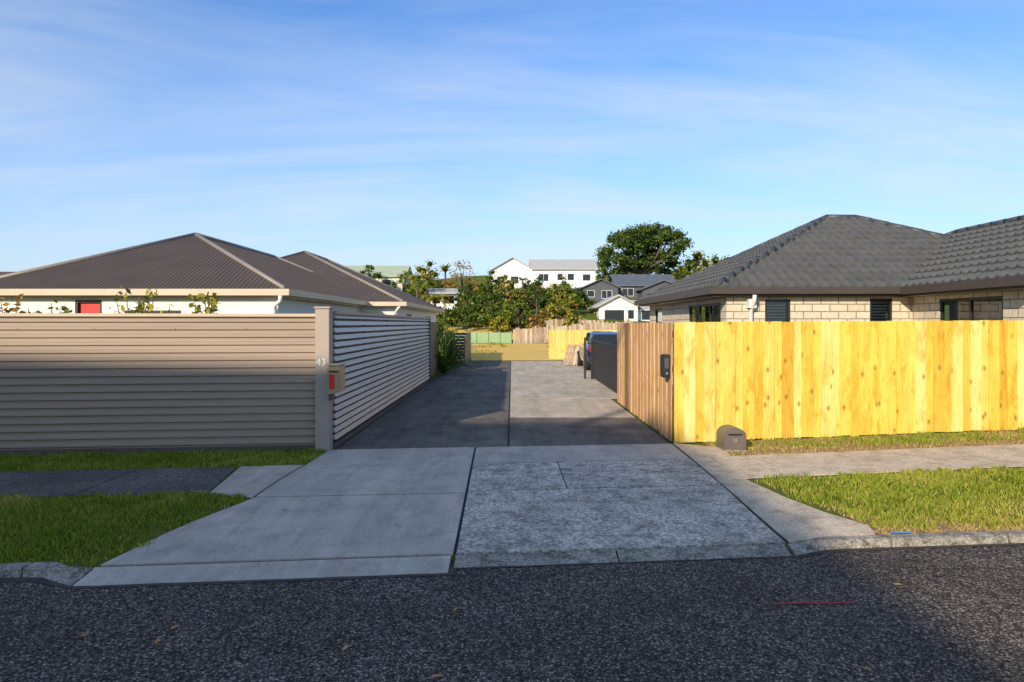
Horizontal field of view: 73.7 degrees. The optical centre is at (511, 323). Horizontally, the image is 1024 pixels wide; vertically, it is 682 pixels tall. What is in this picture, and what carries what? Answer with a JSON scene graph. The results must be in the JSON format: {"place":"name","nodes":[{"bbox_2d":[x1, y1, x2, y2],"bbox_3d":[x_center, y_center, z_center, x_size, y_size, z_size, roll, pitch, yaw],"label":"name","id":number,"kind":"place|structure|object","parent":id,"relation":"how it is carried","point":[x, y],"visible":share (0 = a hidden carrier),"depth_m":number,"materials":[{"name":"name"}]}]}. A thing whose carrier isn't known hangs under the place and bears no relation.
{"place":"outdoors","nodes":[
{"label":"outdoors","id":0,"kind":"place"},
{"bbox_2d":[337,361,672,449],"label":"driveway","id":1,"kind":"structure","parent":0,"point":[523,403],"depth_m":12.83,"materials":[{"name":"concrete"}]},
{"bbox_2d":[563,344,579,364],"bbox_3d":[2.550,1.260,27.765,1.000,0.820,0.530,0,0,0],"label":"timber pallet","id":2,"kind":"object","parent":1,"relation":"on","point":[568,353],"visible":0.67,"depth_m":27.75,"materials":[{"name":"beige wood"}]},
{"bbox_2d":[577,331,616,369],"bbox_3d":[3.520,0.988,26.045,1.816,1.416,4.210,0,0,0],"label":"parked car","id":3,"kind":"object","parent":1,"relation":"on","point":[610,337],"visible":0.33,"depth_m":24.47,"materials":[{"name":"blue metal"}]},
{"bbox_2d":[584,337,616,392],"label":"driveway gate","id":4,"kind":"structure","parent":1,"relation":"on","point":[604,363],"depth_m":18.17,"materials":[{"name":"black metal"}]},
{"bbox_2d":[0,545,1023,681],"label":"road","id":5,"kind":"structure","parent":0,"point":[951,614],"depth_m":3.99,"materials":[{"name":"grey asphalt"}]},
{"bbox_2d":[0,543,1023,588],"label":"gutter dirt","id":6,"kind":"structure","parent":5,"relation":"on","point":[451,570],"depth_m":4.77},
{"bbox_2d":[80,433,1019,676],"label":"fallen leaves","id":7,"kind":"object","parent":5,"relation":"on","point":[347,646],"visible":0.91,"depth_m":3.87,"materials":[{"name":"brown plant"}]},
{"bbox_2d":[773,602,855,603],"bbox_3d":[1.905,1.761,4.307,0.531,0.001,0.032,0,0,-1],"label":"road paint mark","id":8,"kind":"object","parent":5,"relation":"on","point":[812,602],"visible":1,"depth_m":4.31,"materials":[{"name":"red paint"}]},
{"bbox_2d":[0,275,1023,567],"bbox_3d":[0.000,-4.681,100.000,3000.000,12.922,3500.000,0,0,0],"label":"ground","id":9,"kind":"structure","parent":0,"point":[586,313],"depth_m":6.95,"materials":[{"name":"green plant"}]},
{"bbox_2d":[0,294,35,312],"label":"magnolia shrub","id":10,"kind":"object","parent":9,"relation":"on","point":[17,298],"visible":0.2,"depth_m":11.34,"materials":[{"name":"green plant"}]},
{"bbox_2d":[36,299,71,312],"bbox_3d":[-7.482,0.645,11.200,0.600,2.115,0.552,0,0,-30],"label":"magnolia shrub","id":11,"kind":"object","parent":9,"relation":"on","point":[65,309],"visible":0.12,"depth_m":11.26,"materials":[{"name":"green plant"}]},
{"bbox_2d":[0,489,247,566],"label":"verge grass","id":12,"kind":"structure","parent":9,"relation":"on","point":[80,505],"depth_m":5.86,"materials":[{"name":"green plant"}]},
{"bbox_2d":[109,285,161,312],"bbox_3d":[-6.178,0.538,11.236,0.735,2.329,0.556,0,0,-9],"label":"magnolia shrub","id":13,"kind":"object","parent":9,"relation":"on","point":[141,306],"visible":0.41,"depth_m":11.17,"materials":[{"name":"green plant"}]},
{"bbox_2d":[0,448,324,471],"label":"verge grass","id":14,"kind":"structure","parent":9,"relation":"on","point":[15,461],"depth_m":8.44,"materials":[{"name":"green plant"}]},
{"bbox_2d":[187,292,220,313],"bbox_3d":[-5.036,0.589,11.190,0.515,2.225,0.611,0,0,-30],"label":"magnolia shrub","id":15,"kind":"object","parent":9,"relation":"on","point":[213,303],"visible":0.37,"depth_m":11.15,"materials":[{"name":"green plant"}]},
{"bbox_2d":[0,306,436,454],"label":"corrugated steel fence","id":16,"kind":"object","parent":9,"relation":"on","point":[124,382],"visible":0.98,"depth_m":9.07,"materials":[{"name":"beige metal"}]},
{"bbox_2d":[327,363,345,399],"bbox_3d":[-2.353,0.777,9.140,0.185,0.485,0.340,0,0,0],"label":"letterbox","id":17,"kind":"object","parent":16,"relation":"attached to","point":[336,377],"visible":1,"depth_m":9.00,"materials":[{"name":"red paint"}]},
{"bbox_2d":[0,232,443,321],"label":"bungalow","id":18,"kind":"object","parent":9,"relation":"on","point":[234,277],"visible":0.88,"depth_m":15.34,"materials":[{"name":"brown metal"}]},
{"bbox_2d":[79,303,99,312],"bbox_3d":[-8.965,0.590,14.545,0.570,2.180,0.050,0,0,0],"label":"door","id":19,"kind":"structure","parent":18,"relation":"in","point":[83,307],"depth_m":14.52,"materials":[{"name":"red paint"}]},
{"bbox_2d":[125,310,180,312],"bbox_3d":[-7.600,0.210,14.492,1.200,0.980,0.055,0,0,0],"label":"window frame","id":20,"kind":"structure","parent":18,"relation":"in","point":[154,311],"depth_m":14.47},
{"bbox_2d":[360,265,381,279],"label":"round tree","id":21,"kind":"object","parent":9,"relation":"on","point":[377,275],"visible":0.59,"depth_m":95.76,"materials":[{"name":"green plant"}]},
{"bbox_2d":[376,277,402,290],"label":"front wall","id":22,"kind":"structure","parent":9,"relation":"on","point":[391,279],"depth_m":100.00,"materials":[{"name":"beige paint"}]},
{"bbox_2d":[382,280,390,284],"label":"window","id":23,"kind":"structure","parent":22,"relation":"in","point":[388,282],"depth_m":100.50,"materials":[{"name":"black glass"}]},
{"bbox_2d":[389,271,420,295],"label":"hill tree","id":24,"kind":"object","parent":9,"relation":"on","point":[394,284],"visible":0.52,"depth_m":87.74,"materials":[{"name":"green plant"}]},
{"bbox_2d":[401,273,431,297],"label":"tree fern","id":25,"kind":"object","parent":9,"relation":"on","point":[414,276],"visible":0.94,"depth_m":75.87,"materials":[{"name":"green plant"}]},
{"bbox_2d":[405,259,445,294],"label":"hill tree","id":26,"kind":"object","parent":9,"relation":"on","point":[422,270],"visible":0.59,"depth_m":83.53,"materials":[{"name":"green plant"}]},
{"bbox_2d":[407,277,446,301],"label":"tree fern","id":27,"kind":"object","parent":9,"relation":"on","point":[426,283],"visible":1,"depth_m":69.62,"materials":[{"name":"green plant"}]},
{"bbox_2d":[417,294,451,316],"bbox_3d":[-6.978,-0.772,62.085,4.045,3.953,3.413,0,0,0],"label":"tree fern","id":28,"kind":"object","parent":9,"relation":"on","point":[435,298],"visible":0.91,"depth_m":61.67,"materials":[{"name":"green plant"}]},
{"bbox_2d":[433,329,443,362],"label":"garden shrubs","id":29,"kind":"object","parent":9,"relation":"on","point":[437,339],"visible":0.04,"depth_m":23.44,"materials":[{"name":"green plant"}]},
{"bbox_2d":[434,263,452,287],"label":"cabbage tree","id":30,"kind":"object","parent":9,"relation":"on","point":[445,269],"visible":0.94,"depth_m":87.88,"materials":[{"name":"green plant"}]},
{"bbox_2d":[429,288,462,313],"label":"house","id":31,"kind":"structure","parent":9,"relation":"on","point":[445,291],"depth_m":78.19,"materials":[{"name":"white paint"}]},
{"bbox_2d":[437,331,470,363],"bbox_3d":[-2.725,1.045,28.860,1.750,1.410,3.720,0,0,0],"label":"slat fence","id":32,"kind":"object","parent":9,"relation":"on","point":[466,348],"visible":0.37,"depth_m":30.60,"materials":[{"name":"grey wood"}]},
{"bbox_2d":[437,325,474,374],"bbox_3d":[-2.258,0.811,23.030,2.521,1.778,2.964,0,0,37],"label":"flax plant","id":33,"kind":"object","parent":9,"relation":"on","point":[443,358],"visible":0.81,"depth_m":22.67,"materials":[{"name":"green plant"}]},
{"bbox_2d":[437,325,487,364],"bbox_3d":[-2.271,0.874,26.877,2.972,1.730,2.418,0,0,-40],"label":"flax plant","id":34,"kind":"object","parent":9,"relation":"on","point":[460,346],"visible":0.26,"depth_m":26.97,"materials":[{"name":"green plant"}]},
{"bbox_2d":[442,260,483,300],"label":"autumn tree","id":35,"kind":"object","parent":9,"relation":"on","point":[455,275],"visible":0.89,"depth_m":83.79,"materials":[{"name":"orange plant"}]},
{"bbox_2d":[437,327,491,371],"bbox_3d":[-2.176,0.870,24.876,2.871,1.729,2.956,0,0,31],"label":"flax plant","id":36,"kind":"object","parent":9,"relation":"on","point":[453,355],"visible":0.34,"depth_m":24.73,"materials":[{"name":"green plant"}]},
{"bbox_2d":[451,282,480,306],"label":"garden tree","id":37,"kind":"object","parent":9,"relation":"on","point":[468,290],"visible":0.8,"depth_m":75.62,"materials":[{"name":"green plant"}]},
{"bbox_2d":[444,331,511,342],"bbox_3d":[-5.500,1.175,57.875,11.000,1.050,0.110,0,0,0],"label":"green fence","id":38,"kind":"object","parent":9,"relation":"on","point":[487,337],"visible":0.41,"depth_m":57.90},
{"bbox_2d":[101,442,874,566],"bbox_3d":[-0.104,1.714,7.356,6.145,0.073,4.415,0,0,-6],"label":"driveway crossing","id":39,"kind":"object","parent":9,"relation":"on","point":[349,503],"visible":0.98,"depth_m":6.27,"materials":[{"name":"concrete"}]},
{"bbox_2d":[473,269,502,291],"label":"hill tree","id":40,"kind":"object","parent":9,"relation":"on","point":[490,277],"visible":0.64,"depth_m":91.88,"materials":[{"name":"green plant"}]},
{"bbox_2d":[475,282,507,310],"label":"garden tree","id":41,"kind":"object","parent":9,"relation":"on","point":[491,295],"visible":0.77,"depth_m":68.84,"materials":[{"name":"green plant"}]},
{"bbox_2d":[415,283,577,326],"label":"hillside bushes autumn","id":42,"kind":"object","parent":9,"relation":"on","point":[514,298],"visible":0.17,"depth_m":74.69,"materials":[{"name":"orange plant"}]},
{"bbox_2d":[498,274,510,285],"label":"hill tree","id":43,"kind":"object","parent":9,"relation":"on","point":[504,275],"visible":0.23,"depth_m":105.87,"materials":[{"name":"green plant"}]},
{"bbox_2d":[493,276,519,302],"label":"garden tree","id":44,"kind":"object","parent":9,"relation":"on","point":[510,285],"visible":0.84,"depth_m":75.68,"materials":[{"name":"green plant"}]},
{"bbox_2d":[492,258,529,269],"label":"gable wall","id":45,"kind":"structure","parent":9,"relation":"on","point":[512,264],"depth_m":110.00,"materials":[{"name":"white paint"}]},
{"bbox_2d":[489,257,529,273],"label":"roof","id":46,"kind":"structure","parent":45,"relation":"on","point":[507,260],"depth_m":109.60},
{"bbox_2d":[0,444,1023,497],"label":"footpath","id":47,"kind":"structure","parent":9,"relation":"on","point":[59,483],"depth_m":7.81,"materials":[{"name":"concrete"}]},
{"bbox_2d":[0,530,1023,585],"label":"kerb","id":48,"kind":"structure","parent":9,"relation":"on","point":[80,576],"depth_m":4.97,"materials":[{"name":"concrete"}]},
{"bbox_2d":[492,270,531,288],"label":"front wall","id":49,"kind":"structure","parent":9,"relation":"on","point":[518,273],"depth_m":110.00,"materials":[{"name":"white paint"}]},
{"bbox_2d":[515,277,530,289],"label":"tree fern","id":50,"kind":"object","parent":9,"relation":"on","point":[522,279],"visible":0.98,"depth_m":95.90,"materials":[{"name":"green plant"}]},
{"bbox_2d":[521,280,543,288],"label":"hill tree","id":51,"kind":"object","parent":9,"relation":"on","point":[526,284],"visible":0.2,"depth_m":97.50,"materials":[{"name":"green plant"}]},
{"bbox_2d":[521,274,551,314],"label":"garden tree","id":52,"kind":"object","parent":9,"relation":"on","point":[537,292],"visible":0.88,"depth_m":70.64,"materials":[{"name":"green plant"}]},
{"bbox_2d":[539,274,547,280],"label":"dark room","id":53,"kind":"object","parent":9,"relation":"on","point":[545,277],"visible":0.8,"depth_m":108.50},
{"bbox_2d":[414,282,704,326],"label":"yellow hillside bushes","id":54,"kind":"object","parent":9,"relation":"on","point":[571,318],"visible":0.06,"depth_m":64.53,"materials":[{"name":"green plant"}]},
{"bbox_2d":[550,276,572,300],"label":"garden tree","id":55,"kind":"object","parent":9,"relation":"on","point":[561,290],"visible":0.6,"depth_m":75.75,"materials":[{"name":"green plant"}]},
{"bbox_2d":[532,270,594,289],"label":"front wall","id":56,"kind":"structure","parent":9,"relation":"on","point":[553,276],"depth_m":108.00,"materials":[{"name":"white paint"}]},
{"bbox_2d":[513,319,632,343],"bbox_3d":[4.940,0.587,60.850,10.464,2.249,5.240,0,0,-8],"label":"old paling fence","id":57,"kind":"object","parent":9,"relation":"on","point":[520,335],"visible":0.57,"depth_m":58.19,"materials":[{"name":"brown wood"}]},
{"bbox_2d":[583,275,589,280],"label":"dark room","id":58,"kind":"object","parent":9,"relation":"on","point":[584,277],"visible":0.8,"depth_m":108.50,"materials":[{"name":"black glass"}]},
{"bbox_2d":[583,287,617,301],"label":"front wall","id":59,"kind":"structure","parent":9,"relation":"on","point":[598,294],"depth_m":90.00,"materials":[{"name":"grey paint"}]},
{"bbox_2d":[585,280,615,286],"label":"gable wall","id":60,"kind":"structure","parent":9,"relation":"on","point":[600,283],"depth_m":90.00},
{"bbox_2d":[579,279,621,288],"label":"roof","id":61,"kind":"structure","parent":60,"relation":"on","point":[619,287],"depth_m":89.60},
{"bbox_2d":[595,266,613,279],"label":"hilltop tree","id":62,"kind":"object","parent":9,"relation":"on","point":[603,270],"visible":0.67,"depth_m":123.48,"materials":[{"name":"green plant"}]},
{"bbox_2d":[602,291,611,297],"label":"window","id":63,"kind":"structure","parent":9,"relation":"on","point":[606,294],"depth_m":90.50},
{"bbox_2d":[587,294,661,321],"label":"white cottage","id":64,"kind":"structure","parent":9,"relation":"on","point":[619,307],"depth_m":70.02,"materials":[{"name":"paint"}]},
{"bbox_2d":[618,286,644,297],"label":"front wall","id":65,"kind":"structure","parent":9,"relation":"on","point":[635,292],"depth_m":92.00,"materials":[{"name":"grey paint"}]},
{"bbox_2d":[622,288,632,295],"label":"dark room","id":66,"kind":"object","parent":65,"relation":"attached to","point":[627,291],"visible":0.6,"depth_m":92.50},
{"bbox_2d":[593,221,694,276],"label":"pohutukawa tree","id":67,"kind":"object","parent":9,"relation":"on","point":[646,242],"visible":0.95,"depth_m":127.69,"materials":[{"name":"green plant"}]},
{"bbox_2d":[642,289,657,295],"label":"front wall","id":68,"kind":"structure","parent":9,"relation":"on","point":[645,291],"depth_m":89.00,"materials":[{"name":"grey paint"}]},
{"bbox_2d":[644,281,669,288],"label":"gable wall","id":69,"kind":"structure","parent":68,"relation":"on","point":[659,285],"depth_m":89.00,"materials":[{"name":"grey paint"}]},
{"bbox_2d":[672,260,698,279],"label":"hilltop tree","id":70,"kind":"object","parent":9,"relation":"on","point":[677,275],"visible":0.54,"depth_m":125.74,"materials":[{"name":"green plant"}]},
{"bbox_2d":[674,250,712,274],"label":"hilltop tree","id":71,"kind":"object","parent":9,"relation":"on","point":[698,259],"visible":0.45,"depth_m":130.61,"materials":[{"name":"green plant"}]},
{"bbox_2d":[707,254,729,264],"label":"hilltop tree","id":72,"kind":"object","parent":9,"relation":"on","point":[715,259],"visible":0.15,"depth_m":133.22,"materials":[{"name":"green plant"}]},
{"bbox_2d":[617,320,1023,442],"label":"timber paling fence","id":73,"kind":"object","parent":9,"relation":"on","point":[763,380],"visible":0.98,"depth_m":9.94,"materials":[{"name":"yellow wood"}]},
{"bbox_2d":[660,354,669,377],"bbox_3d":[2.208,0.605,9.821,0.115,0.330,0.198,0,0,0],"label":"intercom box","id":74,"kind":"object","parent":73,"relation":"attached to","point":[664,365],"visible":1,"depth_m":9.74,"materials":[{"name":"black paint"}]},
{"bbox_2d":[634,214,1023,383],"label":"brick bungalow","id":75,"kind":"object","parent":9,"relation":"on","point":[831,267],"visible":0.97,"depth_m":14.10,"materials":[{"name":"grey tile"}]},
{"bbox_2d":[656,308,661,322],"bbox_3d":[4.442,0.175,20.500,0.055,1.250,1.000,0,0,0],"label":"window frame","id":76,"kind":"structure","parent":75,"relation":"in","point":[657,310],"depth_m":20.95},
{"bbox_2d":[689,302,720,321],"bbox_3d":[4.442,0.425,15.700,0.055,1.750,2.600,0,0,0],"label":"window frame","id":77,"kind":"structure","parent":75,"relation":"in","point":[710,305],"depth_m":15.99,"materials":[{"name":"black metal"}]},
{"bbox_2d":[765,299,789,321],"bbox_3d":[5.450,0.150,14.043,0.520,1.300,0.055,0,0,0],"label":"window frame","id":78,"kind":"structure","parent":75,"relation":"in","point":[766,300],"depth_m":14.01,"materials":[{"name":"black metal"}]},
{"bbox_2d":[870,298,891,320],"bbox_3d":[7.570,0.140,14.043,0.460,1.320,0.055,0,0,0],"label":"window frame","id":79,"kind":"structure","parent":75,"relation":"in","point":[890,299],"depth_m":14.01,"materials":[{"name":"black metal"}]},
{"bbox_2d":[940,296,1002,320],"bbox_3d":[8.242,0.365,12.250,0.055,1.670,1.700,0,0,0],"label":"window frame","id":80,"kind":"structure","parent":75,"relation":"in","point":[942,301],"depth_m":12.27,"materials":[{"name":"black metal"}]},
{"bbox_2d":[702,427,1023,455],"bbox_3d":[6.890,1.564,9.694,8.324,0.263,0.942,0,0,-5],"label":"verge grass","id":81,"kind":"structure","parent":9,"relation":"on","point":[912,438],"depth_m":9.53,"materials":[{"name":"green plant"}]},
{"bbox_2d":[715,424,747,451],"bbox_3d":[2.950,1.555,9.190,0.330,0.350,0.380,0,0,0],"label":"mailbox","id":82,"kind":"object","parent":81,"relation":"on","point":[731,437],"visible":0.99,"depth_m":9.02,"materials":[{"name":"grey metal"}]},
{"bbox_2d":[710,430,1023,455],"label":"dry grass edge","id":83,"kind":"object","parent":81,"relation":"on","point":[848,442],"visible":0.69,"depth_m":9.23,"materials":[{"name":"plant"}]},
{"bbox_2d":[845,514,1023,534],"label":"bare soil","id":84,"kind":"structure","parent":9,"relation":"on","point":[920,530],"depth_m":5.70,"materials":[{"name":"brown soil"}]},
{"bbox_2d":[754,464,1023,528],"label":"verge grass","id":85,"kind":"structure","parent":84,"relation":"on","point":[875,478],"depth_m":6.67,"materials":[{"name":"green plant"}]},
{"bbox_2d":[872,514,1023,533],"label":"dry grass edge","id":86,"kind":"object","parent":9,"relation":"on","point":[964,526],"visible":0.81,"depth_m":5.71,"materials":[{"name":"green plant"}]},
{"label":"gable wall","id":87,"kind":"object","parent":9,"relation":"on","visible":0},
{"bbox_2d":[529,259,597,269],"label":"roof","id":88,"kind":"structure","parent":87,"relation":"on","point":[562,264],"depth_m":109.55,"materials":[{"name":"grey metal"}]},
{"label":"gable wall","id":89,"kind":"object","parent":9,"relation":"on","visible":0},
{"bbox_2d":[608,274,675,285],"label":"roof","id":90,"kind":"structure","parent":89,"relation":"on","point":[632,279],"depth_m":94.25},
{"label":"gable wall","id":91,"kind":"object","parent":9,"relation":"on","visible":0},
{"bbox_2d":[346,266,412,276],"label":"roof","id":92,"kind":"structure","parent":91,"relation":"on","point":[390,271],"depth_m":102.31,"materials":[{"name":"green metal"}]},
{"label":"side wall","id":93,"kind":"object","parent":9,"relation":"on","visible":0},
{"bbox_2d":[587,291,593,296],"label":"dark room","id":94,"kind":"object","parent":93,"relation":"attached to","point":[590,293],"visible":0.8,"depth_m":90.50,"materials":[{"name":"grey glass"}]},
{"bbox_2d":[443,321,580,339],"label":"hillside lawn","id":95,"kind":"structure","parent":0,"point":[485,329],"depth_m":64.71,"materials":[{"name":"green plant"}]},
{"bbox_2d":[451,293,478,328],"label":"garden tree","id":96,"kind":"object","parent":95,"relation":"on","point":[464,297],"visible":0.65,"depth_m":65.56,"materials":[{"name":"green plant"}]},
{"bbox_2d":[488,315,510,332],"bbox_3d":[-1.138,0.248,63.006,2.162,2.046,2.284,0,0,0],"label":"garden tree","id":97,"kind":"object","parent":95,"relation":"on","point":[504,326],"visible":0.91,"depth_m":62.70,"materials":[{"name":"green plant"}]},
{"bbox_2d":[504,299,533,327],"bbox_3d":[0.599,-0.745,65.108,3.161,3.407,2.965,0,0,0],"label":"garden tree","id":98,"kind":"object","parent":95,"relation":"on","point":[519,312],"visible":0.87,"depth_m":64.88,"materials":[{"name":"green plant"}]},
{"bbox_2d":[526,314,545,330],"bbox_3d":[2.304,0.194,62.571,2.134,2.303,1.754,0,0,0],"label":"garden tree","id":99,"kind":"object","parent":95,"relation":"on","point":[530,325],"visible":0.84,"depth_m":62.20,"materials":[{"name":"orange plant"}]},
{"bbox_2d":[403,279,676,332],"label":"hillside bushes","id":100,"kind":"object","parent":95,"relation":"on","point":[488,314],"depth_m":67.43,"materials":[{"name":"green plant"}]},
{"bbox_2d":[546,292,572,319],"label":"garden tree","id":101,"kind":"object","parent":95,"relation":"on","point":[557,299],"visible":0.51,"depth_m":66.90,"materials":[{"name":"green plant"}]},
{"bbox_2d":[0,0,1023,279],"label":"sky","id":102,"kind":"structure","parent":0,"point":[485,134],"materials":[{"name":"blue"}]},
{"bbox_2d":[456,344,576,359],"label":"dry lawn","id":103,"kind":"structure","parent":0,"point":[527,352],"depth_m":39.58,"materials":[{"name":"yellow plant"}]},
{"bbox_2d":[406,310,449,335],"bbox_3d":[-5.502,0.336,40.968,3.246,2.924,12.851,0,0,0],"label":"garden hedge","id":104,"kind":"object","parent":103,"relation":"on","point":[440,326],"visible":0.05,"depth_m":45.64,"materials":[{"name":"green plant"}]},
{"bbox_2d":[456,341,548,352],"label":"field weeds","id":105,"kind":"object","parent":103,"relation":"on","point":[495,344],"visible":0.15,"depth_m":48.83,"materials":[{"name":"yellow plant"}]},
{"bbox_2d":[549,330,616,358],"bbox_3d":[5.374,0.991,32.628,7.253,1.390,0.043,0,0,-2],"label":"pale timber fence","id":106,"kind":"object","parent":103,"relation":"on","point":[560,341],"visible":0.2,"depth_m":32.49,"materials":[{"name":"yellow wood"}]},
{"bbox_2d":[568,274,573,279],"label":"window","id":107,"kind":"structure","parent":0,"point":[570,276],"depth_m":108.50,"materials":[{"name":"black glass"}]},
{"label":"back wall","id":108,"kind":"object","parent":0,"visible":0},
{"bbox_2d":[635,280,671,290],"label":"roof","id":109,"kind":"structure","parent":108,"relation":"on","point":[653,284],"depth_m":88.60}
]}

